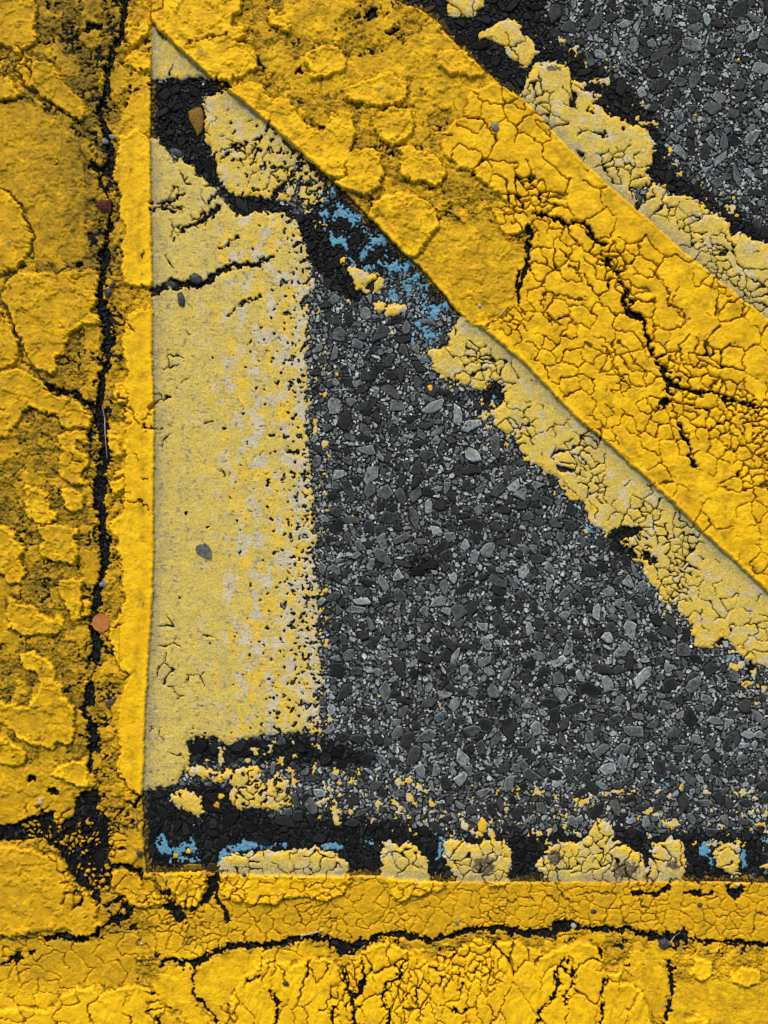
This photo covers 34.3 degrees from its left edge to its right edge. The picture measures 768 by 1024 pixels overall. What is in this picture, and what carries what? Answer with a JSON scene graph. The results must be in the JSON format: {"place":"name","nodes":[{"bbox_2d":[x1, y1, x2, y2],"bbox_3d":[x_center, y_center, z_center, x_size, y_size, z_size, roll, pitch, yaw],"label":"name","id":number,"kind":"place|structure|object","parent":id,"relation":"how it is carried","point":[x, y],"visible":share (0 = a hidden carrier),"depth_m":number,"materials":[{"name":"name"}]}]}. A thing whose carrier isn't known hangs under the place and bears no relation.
{"place":"outdoors","nodes":[
{"label":"outdoors","id":0,"kind":"place"},
{"bbox_2d":[0,0,767,1023],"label":"road surface","id":1,"kind":"object","parent":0,"point":[508,618],"visible":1,"depth_m":1.35,"materials":[{"name":"stone"}]},
{"bbox_2d":[102,407,106,453],"bbox_3d":[-0.302,-0.086,1.348,0.005,0.007,0.055,0,90,0],"label":"straw","id":2,"kind":"object","parent":1,"relation":"on","point":[104,427],"visible":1,"depth_m":1.35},
{"bbox_2d":[102,138,108,143],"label":"pebble","id":3,"kind":"object","parent":1,"relation":"on","point":[104,140],"visible":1,"depth_m":1.35,"materials":[{"name":"grey stone"}]},
{"bbox_2d":[164,281,175,287],"bbox_3d":[-0.232,-0.247,1.350,0.011,0.003,0.011,-30,90,0],"label":"pebble","id":4,"kind":"object","parent":1,"relation":"on","point":[172,284],"visible":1,"depth_m":1.35,"materials":[{"name":"grey stone"}]},
{"bbox_2d":[169,148,184,157],"bbox_3d":[-0.225,-0.389,1.350,0.019,0.003,0.010,23,90,0],"label":"pebble","id":5,"kind":"object","parent":1,"relation":"on","point":[175,152],"visible":1,"depth_m":1.35,"materials":[{"name":"grey stone"}]},
{"bbox_2d":[155,833,200,862],"bbox_3d":[-0.224,0.365,1.351,0.050,0.002,0.032,0,90,0],"label":"blue paint","id":6,"kind":"object","parent":1,"relation":"on","point":[164,848],"visible":1,"depth_m":1.35,"materials":[{"name":"blue paint"}]},
{"bbox_2d":[150,25,210,81],"bbox_3d":[-0.220,-0.497,1.346,0.066,0.011,0.061,0,90,0],"label":"paint patch","id":7,"kind":"object","parent":1,"relation":"on","point":[169,59],"visible":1,"depth_m":1.35,"materials":[{"name":"yellow paint"}]},
{"bbox_2d":[170,789,204,817],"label":"paint flake","id":8,"kind":"object","parent":1,"relation":"on","point":[188,801],"visible":1,"depth_m":1.35,"materials":[{"name":"yellow paint"}]},
{"bbox_2d":[189,107,202,134],"bbox_3d":[-0.204,-0.423,1.350,0.016,0.003,0.031,0,90,0],"label":"paint chip","id":9,"kind":"object","parent":1,"relation":"on","point":[196,117],"visible":1,"depth_m":1.35,"materials":[{"name":"orange paint"}]},
{"bbox_2d":[213,801,219,807],"bbox_3d":[-0.182,0.318,1.350,0.007,0.002,0.008,0,90,0],"label":"paint crumb","id":10,"kind":"object","parent":1,"relation":"on","point":[216,804],"visible":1,"depth_m":1.35,"materials":[{"name":"yellow paint"}]},
{"bbox_2d":[185,762,292,810],"bbox_3d":[-0.157,0.298,1.349,0.118,0.005,0.053,0,90,0],"label":"paint patch","id":11,"kind":"object","parent":1,"relation":"on","point":[246,791],"visible":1,"depth_m":1.35,"materials":[{"name":"yellow paint"}]},
{"bbox_2d":[201,90,323,214],"bbox_3d":[-0.142,-0.380,1.347,0.174,0.011,0.085,42,90,0],"label":"paint patch","id":12,"kind":"object","parent":1,"relation":"on","point":[224,110],"visible":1,"depth_m":1.35,"materials":[{"name":"yellow paint"}]},
{"bbox_2d":[217,839,342,863],"bbox_3d":[-0.114,0.362,1.350,0.138,0.003,0.025,-6,90,0],"label":"blue paint","id":13,"kind":"object","parent":1,"relation":"on","point":[244,845],"visible":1,"depth_m":1.35,"materials":[{"name":"blue paint"}]},
{"bbox_2d":[217,844,348,876],"bbox_3d":[-0.110,0.377,1.347,0.143,0.009,0.033,0,90,0],"label":"paint flake","id":14,"kind":"object","parent":1,"relation":"on","point":[313,861],"visible":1,"depth_m":1.35,"materials":[{"name":"beige paint"}]},
{"bbox_2d":[318,187,455,344],"bbox_3d":[-0.002,-0.268,1.350,0.060,0.003,0.204,-39,90,0],"label":"blue paint","id":15,"kind":"object","parent":1,"relation":"on","point":[396,268],"visible":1,"depth_m":1.35,"materials":[{"name":"blue paint"}]},
{"bbox_2d":[379,839,429,881],"bbox_3d":[0.022,0.377,1.347,0.056,0.009,0.044,0,90,0],"label":"paint flake","id":16,"kind":"object","parent":1,"relation":"on","point":[408,861],"visible":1,"depth_m":1.35,"materials":[{"name":"yellow paint"}]},
{"bbox_2d":[435,833,466,859],"bbox_3d":[0.068,0.357,1.350,0.045,0.002,0.019,-39,90,0],"label":"blue paint","id":17,"kind":"object","parent":1,"relation":"on","point":[440,849],"visible":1,"depth_m":1.35,"materials":[{"name":"blue paint"}]},
{"bbox_2d":[461,820,468,829],"bbox_3d":[0.088,0.340,1.350,0.009,0.002,0.011,14,90,0],"label":"paint crumb","id":18,"kind":"object","parent":1,"relation":"on","point":[464,826],"visible":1,"depth_m":1.35,"materials":[{"name":"beige paint"}]},
{"bbox_2d":[442,835,511,882],"bbox_3d":[0.101,0.376,1.347,0.076,0.009,0.050,0,90,0],"label":"paint flake","id":19,"kind":"object","parent":1,"relation":"on","point":[490,860],"visible":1,"depth_m":1.35,"materials":[{"name":"yellow paint"}]},
{"bbox_2d":[193,27,767,848],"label":"paint flecks","id":20,"kind":"object","parent":1,"relation":"on","point":[673,823],"visible":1,"depth_m":1.35,"materials":[{"name":"yellow paint"}]},
{"bbox_2d":[478,817,486,832],"bbox_3d":[0.107,0.339,1.349,0.010,0.002,0.017,0,90,0],"label":"paint crumb","id":21,"kind":"object","parent":1,"relation":"on","point":[482,825],"visible":1,"depth_m":1.35,"materials":[{"name":"yellow paint"}]},
{"bbox_2d":[478,18,539,68],"bbox_3d":[0.139,-0.513,1.349,0.067,0.005,0.041,34,90,0],"label":"paint flake","id":22,"kind":"object","parent":1,"relation":"on","point":[518,46],"visible":1,"depth_m":1.35,"materials":[{"name":"yellow paint"}]},
{"bbox_2d":[518,60,655,206],"bbox_3d":[0.227,-0.418,1.347,0.187,0.010,0.078,41,90,0],"label":"paint patch","id":23,"kind":"object","parent":1,"relation":"on","point":[556,98],"visible":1,"depth_m":1.35,"materials":[{"name":"yellow paint"}]},
{"bbox_2d":[535,818,650,882],"bbox_3d":[0.227,0.366,1.349,0.126,0.006,0.069,0,90,0],"label":"paint flake","id":24,"kind":"object","parent":1,"relation":"on","point":[597,854],"visible":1,"depth_m":1.35,"materials":[{"name":"yellow paint"}]},
{"bbox_2d":[427,316,767,667],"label":"painted strip","id":25,"kind":"object","parent":1,"relation":"on","point":[700,580],"visible":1,"depth_m":1.35,"materials":[{"name":"paint"}]},
{"bbox_2d":[647,837,686,882],"bbox_3d":[0.307,0.376,1.349,0.042,0.006,0.050,0,90,0],"label":"paint flake","id":26,"kind":"object","parent":1,"relation":"on","point":[667,861],"visible":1,"depth_m":1.35,"materials":[{"name":"yellow paint"}]},
{"bbox_2d":[692,841,712,877],"bbox_3d":[0.346,0.377,1.350,0.022,0.002,0.040,0,90,0],"label":"blue paint","id":27,"kind":"object","parent":1,"relation":"on","point":[704,850],"visible":1,"depth_m":1.35,"materials":[{"name":"blue paint"}]},
{"bbox_2d":[638,182,767,318],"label":"painted strip","id":28,"kind":"object","parent":1,"relation":"on","point":[737,263],"visible":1,"depth_m":1.35,"materials":[{"name":"paint"}]},
{"bbox_2d":[713,839,742,878],"bbox_3d":[0.373,0.377,1.349,0.033,0.004,0.043,0,90,0],"label":"paint flake","id":29,"kind":"object","parent":1,"relation":"on","point":[726,856],"visible":1,"depth_m":1.35,"materials":[{"name":"yellow paint"}]},
{"bbox_2d":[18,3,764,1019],"bbox_3d":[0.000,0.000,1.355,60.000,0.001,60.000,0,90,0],"label":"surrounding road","id":30,"kind":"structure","parent":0,"point":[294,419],"depth_m":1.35,"materials":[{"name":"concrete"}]},
{"bbox_2d":[0,841,100,937],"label":"paint slab","id":31,"kind":"structure","parent":30,"relation":"on","point":[43,893],"depth_m":1.34,"materials":[{"name":"yellow paint"}]},
{"bbox_2d":[0,0,133,873],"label":"painted field","id":32,"kind":"structure","parent":30,"relation":"on","point":[54,220],"depth_m":1.35,"materials":[{"name":"paint"}]},
{"bbox_2d":[95,199,110,211],"bbox_3d":[-0.303,-0.331,1.344,0.018,0.002,0.015,0,90,0],"label":"red leaf scrap","id":33,"kind":"object","parent":32,"relation":"on","point":[105,205],"visible":1,"depth_m":1.34,"materials":[{"name":"red plant"}]},
{"bbox_2d":[86,0,209,873],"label":"painted line","id":34,"kind":"object","parent":30,"relation":"on","point":[120,674],"visible":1,"depth_m":1.34,"materials":[{"name":"paint"}]},
{"bbox_2d":[92,614,109,638],"bbox_3d":[-0.306,0.124,1.345,0.019,0.002,0.029,0,90,0],"label":"round leaf","id":35,"kind":"object","parent":34,"relation":"on","point":[100,622],"visible":1,"depth_m":1.34,"materials":[{"name":"orange plant"}]},
{"bbox_2d":[99,581,106,586],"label":"pebble","id":36,"kind":"object","parent":34,"relation":"on","point":[102,583],"visible":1,"depth_m":1.34,"materials":[{"name":"grey stone"}]},
{"bbox_2d":[104,288,111,296],"bbox_3d":[-0.298,-0.237,1.344,0.009,0.003,0.010,0,90,0],"label":"pebble","id":37,"kind":"object","parent":34,"relation":"on","point":[107,292],"visible":1,"depth_m":1.34,"materials":[{"name":"grey stone"}]},
{"bbox_2d":[105,697,115,707],"bbox_3d":[-0.296,0.205,1.344,0.013,0.001,0.012,0,90,0],"label":"leaf scrap","id":38,"kind":"object","parent":34,"relation":"on","point":[108,703],"visible":1,"depth_m":1.34,"materials":[{"name":"plant"}]},
{"bbox_2d":[136,851,142,856],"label":"pebble","id":39,"kind":"object","parent":34,"relation":"on","point":[139,853],"visible":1,"depth_m":1.34,"materials":[{"name":"grey stone"}]},
{"bbox_2d":[141,137,325,793],"bbox_3d":[-0.162,-0.051,1.348,0.200,0.009,0.711,0,90,0],"label":"painted line","id":40,"kind":"object","parent":30,"relation":"on","point":[202,398],"visible":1,"depth_m":1.35,"materials":[{"name":"paint"}]},
{"bbox_2d":[177,292,184,305],"bbox_3d":[-0.220,-0.230,1.346,0.008,0.003,0.016,0,90,0],"label":"pebble","id":41,"kind":"object","parent":40,"relation":"on","point":[181,299],"visible":1,"depth_m":1.34,"materials":[{"name":"grey stone"}]},
{"bbox_2d":[189,272,202,283],"bbox_3d":[-0.204,-0.253,1.346,0.012,0.003,0.014,-40,90,0],"label":"pebble","id":42,"kind":"object","parent":40,"relation":"on","point":[195,278],"visible":1,"depth_m":1.34,"materials":[{"name":"grey stone"}]},
{"bbox_2d":[195,543,210,557],"bbox_3d":[-0.194,0.041,1.345,0.018,0.002,0.014,20,90,0],"label":"pebble","id":43,"kind":"object","parent":40,"relation":"on","point":[204,549],"visible":1,"depth_m":1.35,"materials":[{"name":"grey stone"}]},
{"bbox_2d":[347,264,384,293],"bbox_3d":[-0.021,-0.251,1.350,0.045,0.005,0.027,20,90,0],"label":"paint flake","id":44,"kind":"object","parent":30,"relation":"on","point":[365,282],"visible":1,"depth_m":1.35,"materials":[{"name":"yellow paint"}]},
{"bbox_2d":[372,300,385,312],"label":"paint flake","id":45,"kind":"object","parent":30,"relation":"on","point":[379,306],"visible":1,"depth_m":1.35,"materials":[{"name":"yellow paint"}]},
{"bbox_2d":[0,928,767,1023],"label":"painted field","id":46,"kind":"structure","parent":30,"relation":"on","point":[486,976],"depth_m":1.35,"materials":[{"name":"paint"}]},
{"bbox_2d":[659,938,669,948],"bbox_3d":[0.303,0.467,1.345,0.011,0.004,0.011,-40,90,0],"label":"pebble","id":47,"kind":"object","parent":46,"relation":"on","point":[664,943],"visible":1,"depth_m":1.34,"materials":[{"name":"grey stone"}]},
{"bbox_2d":[384,303,406,317],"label":"paint flake","id":48,"kind":"object","parent":30,"relation":"on","point":[393,309],"visible":1,"depth_m":1.35,"materials":[{"name":"yellow paint"}]},
{"bbox_2d":[99,871,767,962],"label":"painted line","id":49,"kind":"object","parent":30,"relation":"on","point":[263,908],"visible":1,"depth_m":1.35,"materials":[{"name":"paint"}]},
{"bbox_2d":[301,930,322,935],"bbox_3d":[-0.077,0.455,1.345,0.026,0.002,0.007,0,90,0],"label":"straw","id":50,"kind":"object","parent":49,"relation":"on","point":[310,933],"visible":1,"depth_m":1.34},
{"bbox_2d":[149,0,767,632],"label":"painted line","id":51,"kind":"object","parent":30,"relation":"on","point":[423,164],"visible":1,"depth_m":1.34,"materials":[{"name":"paint"}]},
{"bbox_2d":[491,123,498,131],"bbox_3d":[0.120,-0.415,1.342,0.009,0.003,0.009,0,90,0],"label":"pebble","id":52,"kind":"object","parent":51,"relation":"on","point":[494,126],"visible":1,"depth_m":1.34,"materials":[{"name":"grey stone"}]},
{"bbox_2d":[445,0,483,17],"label":"paint flake","id":53,"kind":"object","parent":30,"relation":"on","point":[464,8],"visible":1,"depth_m":1.35,"materials":[{"name":"yellow paint"}]},
{"bbox_2d":[690,625,726,648],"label":"paint flake","id":54,"kind":"object","parent":30,"relation":"on","point":[705,642],"visible":1,"depth_m":1.35,"materials":[{"name":"yellow paint"}]},
{"bbox_2d":[740,849,746,868],"bbox_3d":[0.390,0.376,1.350,0.008,0.002,0.022,0,90,0],"label":"blue paint","id":55,"kind":"object","parent":30,"relation":"on","point":[743,856],"visible":1,"depth_m":1.35,"materials":[{"name":"blue paint"}]},
{"bbox_2d":[759,863,767,868],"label":"paint flake","id":56,"kind":"object","parent":30,"relation":"on","point":[765,866],"visible":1,"depth_m":1.35,"materials":[{"name":"yellow paint"}]}
]}

